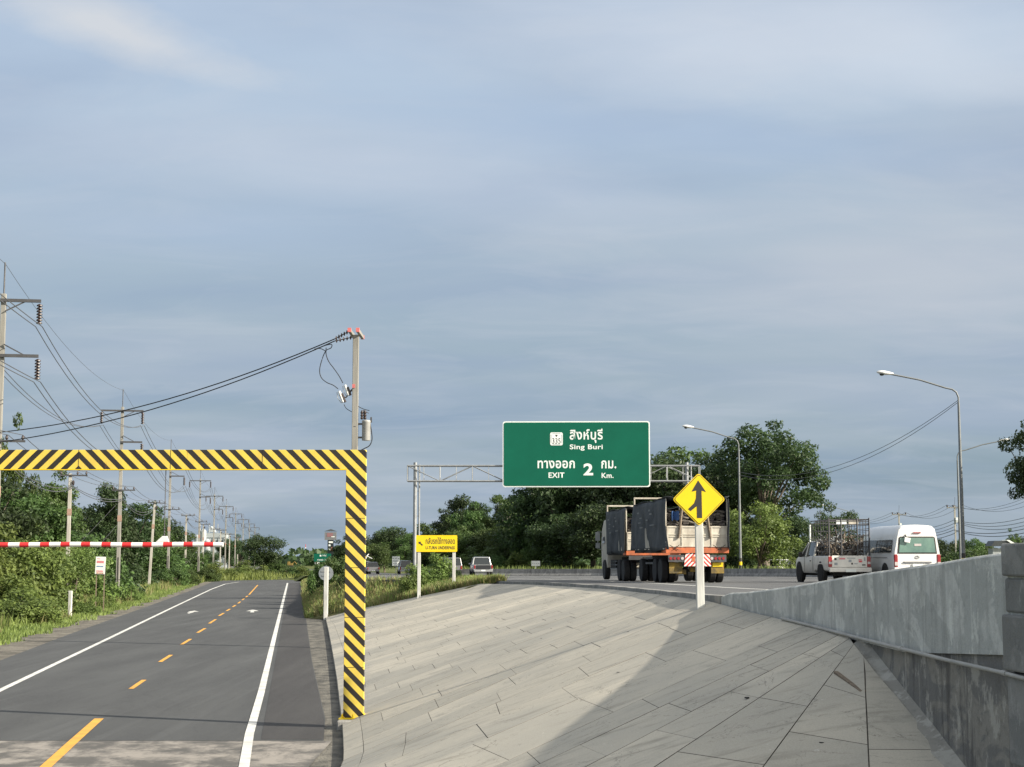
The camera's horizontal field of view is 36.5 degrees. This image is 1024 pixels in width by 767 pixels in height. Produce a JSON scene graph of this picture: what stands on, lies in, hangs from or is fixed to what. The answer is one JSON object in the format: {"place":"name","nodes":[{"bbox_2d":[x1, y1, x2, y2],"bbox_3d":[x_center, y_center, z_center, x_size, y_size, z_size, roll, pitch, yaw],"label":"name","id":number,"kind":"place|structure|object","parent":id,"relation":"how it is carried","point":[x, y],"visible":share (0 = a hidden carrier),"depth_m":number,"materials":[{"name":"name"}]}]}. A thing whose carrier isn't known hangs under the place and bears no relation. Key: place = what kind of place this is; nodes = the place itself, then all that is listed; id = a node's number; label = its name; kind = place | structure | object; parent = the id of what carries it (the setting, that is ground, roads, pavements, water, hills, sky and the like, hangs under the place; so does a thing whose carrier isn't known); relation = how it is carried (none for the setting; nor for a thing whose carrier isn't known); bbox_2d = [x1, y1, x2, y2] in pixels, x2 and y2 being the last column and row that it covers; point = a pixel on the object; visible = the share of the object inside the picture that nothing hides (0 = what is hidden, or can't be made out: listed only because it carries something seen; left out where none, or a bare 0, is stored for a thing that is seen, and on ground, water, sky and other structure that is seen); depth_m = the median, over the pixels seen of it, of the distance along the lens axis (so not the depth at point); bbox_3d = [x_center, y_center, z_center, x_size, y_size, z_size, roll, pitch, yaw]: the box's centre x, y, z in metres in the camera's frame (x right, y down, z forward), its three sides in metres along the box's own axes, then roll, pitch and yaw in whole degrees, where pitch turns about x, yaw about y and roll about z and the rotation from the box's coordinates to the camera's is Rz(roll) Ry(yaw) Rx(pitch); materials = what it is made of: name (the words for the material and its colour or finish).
{"place":"outdoors","nodes":[
{"label":"outdoors","id":0,"kind":"place"},
{"bbox_2d":[0,580,233,659],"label":"gravel shoulder","id":1,"kind":"object","parent":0,"point":[15,647],"visible":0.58,"depth_m":68.52},
{"bbox_2d":[0,360,250,536],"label":"power cable","id":2,"kind":"object","parent":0,"point":[88,442],"visible":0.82,"depth_m":75.21,"materials":[{"name":"metal"}]},
{"bbox_2d":[0,580,324,740],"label":"road","id":3,"kind":"structure","parent":0,"point":[204,685],"depth_m":44.07,"materials":[{"name":"grey asphalt"}]},
{"bbox_2d":[0,582,235,691],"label":"edge line","id":4,"kind":"object","parent":3,"relation":"on","point":[38,671],"visible":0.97,"depth_m":54.23,"materials":[{"name":"white paint"}]},
{"bbox_2d":[40,585,257,766],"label":"line","id":5,"kind":"object","parent":3,"relation":"on","point":[54,758],"visible":0.98,"depth_m":28.88,"materials":[{"name":"yellow paint"}]},
{"bbox_2d":[239,583,287,766],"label":"edge line","id":6,"kind":"object","parent":3,"relation":"on","point":[245,757],"visible":0.99,"depth_m":35.03,"materials":[{"name":"white paint"}]},
{"bbox_2d":[261,583,323,738],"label":"sealed shoulder","id":7,"kind":"object","parent":3,"relation":"on","point":[294,710],"visible":0.94,"depth_m":39.77},
{"bbox_2d":[306,618,342,766],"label":"broken kerb strip","id":8,"kind":"object","parent":3,"relation":"on","point":[331,755],"visible":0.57,"depth_m":39.37,"materials":[{"name":"grey concrete"}]},
{"bbox_2d":[0,741,330,766],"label":"concrete road","id":9,"kind":"structure","parent":0,"point":[163,753],"depth_m":26.59,"materials":[{"name":"grey concrete"}]},
{"bbox_2d":[8,565,601,635],"bbox_3d":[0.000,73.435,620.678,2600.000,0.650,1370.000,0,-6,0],"label":"ground","id":10,"kind":"structure","parent":0,"point":[393,570],"depth_m":422.37,"materials":[{"name":"green plant"}]},
{"bbox_2d":[0,262,42,496],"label":"power pole","id":11,"kind":"object","parent":10,"relation":"on","point":[3,310],"visible":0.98,"depth_m":65.32,"materials":[{"name":"concrete"}]},
{"bbox_2d":[0,293,255,532],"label":"power cable","id":12,"kind":"object","parent":11,"relation":"attached to","point":[84,391],"visible":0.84,"depth_m":76.78,"materials":[{"name":"metal"}]},
{"bbox_2d":[1,412,43,498],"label":"tree","id":13,"kind":"object","parent":10,"relation":"on","point":[12,475],"visible":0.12,"depth_m":118.01,"materials":[{"name":"green plant"}]},
{"bbox_2d":[0,478,51,555],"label":"tree","id":14,"kind":"object","parent":10,"relation":"on","point":[27,524],"visible":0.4,"depth_m":90.15,"materials":[{"name":"green plant"}]},
{"bbox_2d":[0,573,63,616],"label":"bush","id":15,"kind":"object","parent":10,"relation":"on","point":[8,585],"visible":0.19,"depth_m":79.67,"materials":[{"name":"green plant"}]},
{"bbox_2d":[0,585,66,624],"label":"bush","id":16,"kind":"object","parent":10,"relation":"on","point":[15,607],"visible":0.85,"depth_m":74.60,"materials":[{"name":"green plant"}]},
{"bbox_2d":[0,521,66,602],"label":"bush","id":17,"kind":"object","parent":10,"relation":"on","point":[11,562],"visible":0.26,"depth_m":83.09,"materials":[{"name":"green plant"}]},
{"bbox_2d":[0,484,84,571],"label":"tree","id":18,"kind":"object","parent":10,"relation":"on","point":[56,519],"visible":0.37,"depth_m":103.46,"materials":[{"name":"green plant"}]},
{"bbox_2d":[1,536,85,609],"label":"bush","id":19,"kind":"object","parent":10,"relation":"on","point":[48,567],"visible":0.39,"depth_m":86.42,"materials":[{"name":"green plant"}]},
{"bbox_2d":[30,470,88,548],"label":"tree","id":20,"kind":"object","parent":10,"relation":"on","point":[55,498],"visible":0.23,"depth_m":124.48,"materials":[{"name":"green plant"}]},
{"bbox_2d":[45,547,99,597],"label":"bush","id":21,"kind":"object","parent":10,"relation":"on","point":[82,561],"visible":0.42,"depth_m":93.12,"materials":[{"name":"green plant"}]},
{"bbox_2d":[59,471,87,553],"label":"distribution pole","id":22,"kind":"object","parent":10,"relation":"on","point":[69,509],"visible":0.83,"depth_m":96.67,"materials":[{"name":"concrete"}]},
{"bbox_2d":[72,596,102,614],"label":"bush","id":23,"kind":"object","parent":10,"relation":"on","point":[82,607],"visible":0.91,"depth_m":86.85,"materials":[{"name":"green plant"}]},
{"bbox_2d":[0,579,197,644],"bbox_3d":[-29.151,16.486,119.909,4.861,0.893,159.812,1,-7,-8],"label":"grass","id":24,"kind":"structure","parent":10,"relation":"on","point":[14,633],"depth_m":78.88,"materials":[{"name":"green plant"}]},
{"bbox_2d":[63,541,135,600],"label":"bush","id":25,"kind":"object","parent":10,"relation":"on","point":[108,593],"visible":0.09,"depth_m":106.68,"materials":[{"name":"green plant"}]},
{"bbox_2d":[70,531,133,590],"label":"bush","id":26,"kind":"object","parent":10,"relation":"on","point":[123,572],"visible":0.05,"depth_m":121.38,"materials":[{"name":"green plant"}]},
{"bbox_2d":[71,505,143,566],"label":"tree","id":27,"kind":"object","parent":10,"relation":"on","point":[130,554],"visible":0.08,"depth_m":150.52,"materials":[{"name":"green plant"}]},
{"bbox_2d":[84,482,137,560],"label":"tree","id":28,"kind":"object","parent":10,"relation":"on","point":[100,515],"visible":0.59,"depth_m":138.47,"materials":[{"name":"green plant"}]},
{"bbox_2d":[100,389,143,585],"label":"power pole","id":29,"kind":"object","parent":10,"relation":"on","point":[119,517],"visible":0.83,"depth_m":115.74,"materials":[{"name":"concrete"}]},
{"bbox_2d":[81,494,165,564],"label":"tree","id":30,"kind":"object","parent":10,"relation":"on","point":[145,530],"visible":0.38,"depth_m":173.63,"materials":[{"name":"green plant"}]},
{"bbox_2d":[120,563,164,585],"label":"bush","id":31,"kind":"object","parent":10,"relation":"on","point":[140,578],"visible":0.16,"depth_m":150.77,"materials":[{"name":"green plant"}]},
{"bbox_2d":[134,509,186,554],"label":"tree","id":32,"kind":"object","parent":10,"relation":"on","point":[160,535],"visible":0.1,"depth_m":198.45,"materials":[{"name":"green plant"}]},
{"bbox_2d":[139,547,187,576],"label":"bush","id":33,"kind":"object","parent":10,"relation":"on","point":[159,560],"visible":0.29,"depth_m":180.78,"materials":[{"name":"green plant"}]},
{"bbox_2d":[151,566,192,585],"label":"bush","id":34,"kind":"object","parent":10,"relation":"on","point":[176,573],"visible":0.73,"depth_m":160.34,"materials":[{"name":"green plant"}]},
{"bbox_2d":[164,439,184,567],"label":"power pole","id":35,"kind":"object","parent":10,"relation":"on","point":[169,509],"visible":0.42,"depth_m":167.41,"materials":[{"name":"concrete"}]},
{"bbox_2d":[155,519,197,561],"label":"tree","id":36,"kind":"object","parent":10,"relation":"on","point":[178,530],"visible":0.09,"depth_m":225.02,"materials":[{"name":"green plant"}]},
{"bbox_2d":[194,524,228,567],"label":"industrial building","id":37,"kind":"structure","parent":10,"relation":"on","point":[208,537],"depth_m":425.27,"materials":[{"name":"metal"}]},
{"bbox_2d":[142,566,297,582],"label":"grass","id":38,"kind":"structure","parent":10,"relation":"on","point":[265,575],"depth_m":206.30,"materials":[{"name":"green plant"}]},
{"bbox_2d":[215,538,242,567],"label":"tree","id":39,"kind":"object","parent":10,"relation":"on","point":[232,547],"visible":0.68,"depth_m":396.43,"materials":[{"name":"green plant"}]},
{"bbox_2d":[240,533,289,569],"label":"tree","id":40,"kind":"object","parent":10,"relation":"on","point":[262,556],"visible":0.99,"depth_m":258.59,"materials":[{"name":"green plant"}]},
{"bbox_2d":[314,328,372,449],"bbox_3d":[-6.237,3.973,56.613,2.259,11.848,1.960,0,-6,0],"label":"transformer pole","id":41,"kind":"object","parent":10,"relation":"on","point":[366,427],"visible":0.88,"depth_m":56.91,"materials":[{"name":"concrete"}]},
{"bbox_2d":[0,339,334,432],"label":"crossing cable","id":42,"kind":"object","parent":41,"relation":"attached to","point":[178,395],"visible":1,"depth_m":59.94,"materials":[{"name":"black rubber"}]},
{"bbox_2d":[1,341,334,441],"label":"crossing cable","id":43,"kind":"object","parent":41,"relation":"attached to","point":[170,403],"visible":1,"depth_m":60.74,"materials":[{"name":"black rubber"}]},
{"bbox_2d":[337,720,351,729],"bbox_3d":[-3.118,6.835,30.675,0.620,0.400,0.720,0,-6,0],"label":"gate footing","id":44,"kind":"object","parent":10,"relation":"on","point":[339,724],"visible":0.19,"depth_m":30.34,"materials":[{"name":"grey concrete"}]},
{"bbox_2d":[0,450,366,719],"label":"height gate","id":45,"kind":"structure","parent":44,"relation":"on","point":[353,463],"depth_m":31.24,"materials":[{"name":"yellow metal"}]},
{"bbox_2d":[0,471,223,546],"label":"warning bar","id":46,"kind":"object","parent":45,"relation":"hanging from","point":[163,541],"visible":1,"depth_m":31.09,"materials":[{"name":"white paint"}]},
{"bbox_2d":[366,543,394,569],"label":"tree","id":47,"kind":"object","parent":10,"relation":"on","point":[382,555],"visible":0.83,"depth_m":287.02,"materials":[{"name":"green plant"}]},
{"bbox_2d":[366,526,411,554],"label":"tree","id":48,"kind":"object","parent":10,"relation":"on","point":[388,536],"visible":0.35,"depth_m":316.54,"materials":[{"name":"green plant"}]},
{"bbox_2d":[437,493,483,534],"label":"tree","id":49,"kind":"object","parent":10,"relation":"on","point":[456,505],"visible":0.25,"depth_m":219.25,"materials":[{"name":"green plant"}]},
{"bbox_2d":[448,501,489,533],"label":"tree","id":50,"kind":"object","parent":10,"relation":"on","point":[470,517],"visible":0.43,"depth_m":213.48,"materials":[{"name":"green plant"}]},
{"bbox_2d":[228,547,944,565],"bbox_3d":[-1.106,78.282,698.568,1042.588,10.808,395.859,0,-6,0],"label":"distant wood","id":51,"kind":"object","parent":10,"relation":"on","point":[305,557],"visible":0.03,"depth_m":625.08,"materials":[{"name":"green plant"}]},
{"bbox_2d":[775,516,827,553],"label":"tree","id":52,"kind":"object","parent":10,"relation":"on","point":[800,527],"visible":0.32,"depth_m":206.97,"materials":[{"name":"green plant"}]},
{"bbox_2d":[808,502,858,545],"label":"tree","id":53,"kind":"object","parent":10,"relation":"on","point":[850,515],"visible":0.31,"depth_m":223.47,"materials":[{"name":"green plant"}]},
{"bbox_2d":[721,553,1023,766],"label":"parapet wall","id":54,"kind":"structure","parent":10,"relation":"on","point":[955,609],"depth_m":17.13,"materials":[{"name":"grey paint"}]},
{"bbox_2d":[780,617,1023,680],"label":"drain pipe","id":55,"kind":"object","parent":54,"relation":"attached to","point":[980,667],"visible":1,"depth_m":17.55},
{"bbox_2d":[1001,543,1023,766],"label":"block pillar","id":56,"kind":"structure","parent":54,"relation":"on","point":[1012,558],"depth_m":14.93,"materials":[{"name":"grey concrete"}]},
{"bbox_2d":[300,573,508,618],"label":"grass bank","id":57,"kind":"structure","parent":0,"point":[321,616],"depth_m":80.69,"materials":[{"name":"green plant"}]},
{"bbox_2d":[306,558,328,593],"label":"bush","id":58,"kind":"object","parent":57,"relation":"on","point":[313,577],"visible":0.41,"depth_m":102.87,"materials":[{"name":"green plant"}]},
{"bbox_2d":[315,555,344,587],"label":"bush","id":59,"kind":"object","parent":57,"relation":"on","point":[339,568],"visible":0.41,"depth_m":95.07,"materials":[{"name":"green plant"}]},
{"bbox_2d":[398,563,432,593],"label":"bush","id":60,"kind":"object","parent":57,"relation":"on","point":[405,583],"visible":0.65,"depth_m":75.97,"materials":[{"name":"green plant"}]},
{"bbox_2d":[409,552,456,587],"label":"bush","id":61,"kind":"object","parent":57,"relation":"on","point":[436,574],"visible":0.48,"depth_m":77.06,"materials":[{"name":"green plant"}]},
{"bbox_2d":[0,0,1023,556],"label":"sky","id":62,"kind":"structure","parent":0,"point":[718,216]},
{"bbox_2d":[231,566,833,594],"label":"highway","id":63,"kind":"structure","parent":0,"point":[737,584],"depth_m":62.33,"materials":[{"name":"grey asphalt"}]},
{"bbox_2d":[469,557,492,574],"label":"pickup truck","id":64,"kind":"object","parent":63,"relation":"on","point":[480,564],"visible":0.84,"depth_m":140.71,"materials":[{"name":"silver metal"}]},
{"bbox_2d":[407,462,699,566],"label":"gantry","id":65,"kind":"object","parent":63,"relation":"on","point":[686,474],"visible":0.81,"depth_m":111.64,"materials":[{"name":"metal"}]},
{"bbox_2d":[503,421,649,486],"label":"exit sign","id":66,"kind":"object","parent":65,"relation":"attached to","point":[576,453],"visible":1,"depth_m":111.37,"materials":[{"name":"metal"}]},
{"bbox_2d":[499,581,723,603],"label":"kerb","id":67,"kind":"structure","parent":63,"relation":"on","point":[714,598],"depth_m":40.54,"materials":[{"name":"grey concrete"}]},
{"bbox_2d":[408,568,847,576],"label":"concrete barrier","id":68,"kind":"object","parent":63,"relation":"on","point":[778,572],"visible":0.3,"depth_m":144.17,"materials":[{"name":"grey concrete"}]},
{"bbox_2d":[595,505,680,580],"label":"cargo truck","id":69,"kind":"object","parent":63,"relation":"on","point":[620,556],"visible":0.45,"depth_m":71.11,"materials":[{"name":"orange paint"}]},
{"bbox_2d":[630,496,729,582],"bbox_3d":[6.766,6.352,63.825,2.850,3.555,8.700,1,-6,-5],"label":"trailer","id":70,"kind":"object","parent":63,"relation":"on","point":[652,531],"visible":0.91,"depth_m":60.39,"materials":[{"name":"orange paint"}]},
{"bbox_2d":[666,509,725,547],"bbox_3d":[6.825,5.990,63.292,2.554,1.561,6.847,1,-6,-5],"label":"load","id":71,"kind":"object","parent":70,"relation":"in","point":[716,517],"visible":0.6,"depth_m":60.12},
{"bbox_2d":[796,518,871,581],"bbox_3d":[13.262,6.777,64.613,2.120,3.076,5.348,1,-6,-5],"label":"pickup truck","id":72,"kind":"object","parent":63,"relation":"on","point":[809,561],"visible":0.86,"depth_m":62.55,"materials":[{"name":"white paint"}]},
{"bbox_2d":[817,525,863,555],"bbox_3d":[13.403,6.589,63.171,1.554,1.650,2.028,1,-6,-5],"label":"scrap load","id":73,"kind":"object","parent":72,"relation":"in","point":[848,549],"visible":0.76,"depth_m":62.65,"materials":[{"name":"metal"}]},
{"bbox_2d":[859,525,940,572],"bbox_3d":[15.666,6.979,63.325,1.920,2.335,5.265,1,-6,-5],"label":"van","id":74,"kind":"object","parent":63,"relation":"on","point":[897,547],"visible":0.55,"depth_m":60.92,"materials":[{"name":"white paint"}]},
{"bbox_2d":[877,370,965,558],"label":"street lamp","id":75,"kind":"object","parent":63,"relation":"on","point":[963,553],"visible":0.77,"depth_m":97.98,"materials":[{"name":"metal"}]},
{"bbox_2d":[326,584,943,766],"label":"concrete slope","id":76,"kind":"structure","parent":0,"point":[491,675],"depth_m":22.74,"materials":[{"name":"grey concrete"}]},
{"bbox_2d":[416,535,456,598],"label":"uturn sign","id":77,"kind":"object","parent":76,"relation":"on","point":[436,543],"visible":0.99,"depth_m":72.57,"materials":[{"name":"yellow metal"}]},
{"bbox_2d":[674,474,723,608],"bbox_3d":[3.416,2.997,28.332,0.929,2.682,0.191,0,-6,0],"label":"merge sign","id":78,"kind":"object","parent":76,"relation":"on","point":[698,499],"visible":0.86,"depth_m":28.32,"materials":[{"name":"metal"}]},
{"bbox_2d":[854,640,965,766],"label":"mortar fillet","id":79,"kind":"object","parent":76,"relation":"on","point":[943,753],"visible":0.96,"depth_m":17.75,"materials":[{"name":"grey concrete"}]},
{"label":"roadside ground","id":80,"kind":"structure","parent":0,"visible":0},
{"bbox_2d":[445,530,483,566],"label":"tree","id":81,"kind":"object","parent":80,"relation":"on","point":[462,539],"visible":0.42,"depth_m":198.17,"materials":[{"name":"green plant"}]},
{"bbox_2d":[459,546,507,568],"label":"bush","id":82,"kind":"object","parent":80,"relation":"on","point":[484,554],"visible":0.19,"depth_m":187.90,"materials":[{"name":"green plant"}]},
{"bbox_2d":[464,527,510,562],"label":"tree","id":83,"kind":"object","parent":80,"relation":"on","point":[479,543],"visible":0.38,"depth_m":195.87,"materials":[{"name":"green plant"}]},
{"bbox_2d":[477,528,517,561],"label":"tree","id":84,"kind":"object","parent":80,"relation":"on","point":[505,550],"visible":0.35,"depth_m":190.23,"materials":[{"name":"green plant"}]},
{"bbox_2d":[509,517,531,563],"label":"tree","id":85,"kind":"object","parent":80,"relation":"on","point":[517,529],"visible":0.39,"depth_m":186.25,"materials":[{"name":"green plant"}]},
{"bbox_2d":[488,487,559,550],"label":"tree","id":86,"kind":"object","parent":80,"relation":"on","point":[519,507],"visible":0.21,"depth_m":185.86,"materials":[{"name":"green plant"}]},
{"bbox_2d":[523,513,599,567],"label":"tree","id":87,"kind":"object","parent":80,"relation":"on","point":[549,539],"visible":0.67,"depth_m":167.82,"materials":[{"name":"green plant"}]},
{"bbox_2d":[523,487,625,560],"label":"tree","id":88,"kind":"object","parent":80,"relation":"on","point":[548,497],"visible":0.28,"depth_m":179.78,"materials":[{"name":"green plant"}]},
{"bbox_2d":[539,487,625,568],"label":"tree","id":89,"kind":"object","parent":80,"relation":"on","point":[593,562],"visible":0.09,"depth_m":181.23,"materials":[{"name":"green plant"}]},
{"bbox_2d":[559,499,635,560],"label":"tree","id":90,"kind":"object","parent":80,"relation":"on","point":[583,541],"visible":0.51,"depth_m":162.61,"materials":[{"name":"green plant"}]},
{"bbox_2d":[556,479,659,531],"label":"tree","id":91,"kind":"object","parent":80,"relation":"on","point":[632,493],"visible":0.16,"depth_m":175.10,"materials":[{"name":"green plant"}]},
{"bbox_2d":[426,564,795,568],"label":"grass","id":92,"kind":"structure","parent":80,"relation":"on","point":[579,567],"depth_m":150.68,"materials":[{"name":"green plant"}]},
{"bbox_2d":[650,445,709,470],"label":"tree","id":93,"kind":"object","parent":80,"relation":"on","point":[688,455],"visible":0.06,"depth_m":183.31,"materials":[{"name":"green plant"}]},
{"bbox_2d":[636,445,771,535],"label":"tree","id":94,"kind":"object","parent":80,"relation":"on","point":[675,475],"visible":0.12,"depth_m":170.96,"materials":[{"name":"green plant"}]},
{"bbox_2d":[682,425,741,568],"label":"street lamp","id":95,"kind":"object","parent":80,"relation":"on","point":[739,510],"visible":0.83,"depth_m":134.70,"materials":[{"name":"metal"}]},
{"bbox_2d":[662,468,780,554],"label":"tree","id":96,"kind":"object","parent":80,"relation":"on","point":[719,488],"visible":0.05,"depth_m":164.51,"materials":[{"name":"green plant"}]},
{"bbox_2d":[709,546,769,568],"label":"bush","id":97,"kind":"object","parent":80,"relation":"on","point":[733,562],"visible":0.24,"depth_m":148.19,"materials":[{"name":"green plant"}]},
{"bbox_2d":[714,500,805,568],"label":"tree","id":98,"kind":"object","parent":80,"relation":"on","point":[768,528],"visible":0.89,"depth_m":144.00,"materials":[{"name":"green plant"}]},
{"bbox_2d":[689,419,832,568],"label":"tree","id":99,"kind":"object","parent":80,"relation":"on","point":[776,452],"visible":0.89,"depth_m":156.01,"materials":[{"name":"green plant"}]},
{"bbox_2d":[957,439,1007,558],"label":"street lamp","id":100,"kind":"object","parent":80,"relation":"on","point":[959,526],"visible":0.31,"depth_m":145.61,"materials":[{"name":"metal"}]},
{"bbox_2d":[997,420,1023,498],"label":"tree","id":101,"kind":"object","parent":80,"relation":"on","point":[1017,467],"visible":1,"depth_m":95.93,"materials":[{"name":"green plant"}]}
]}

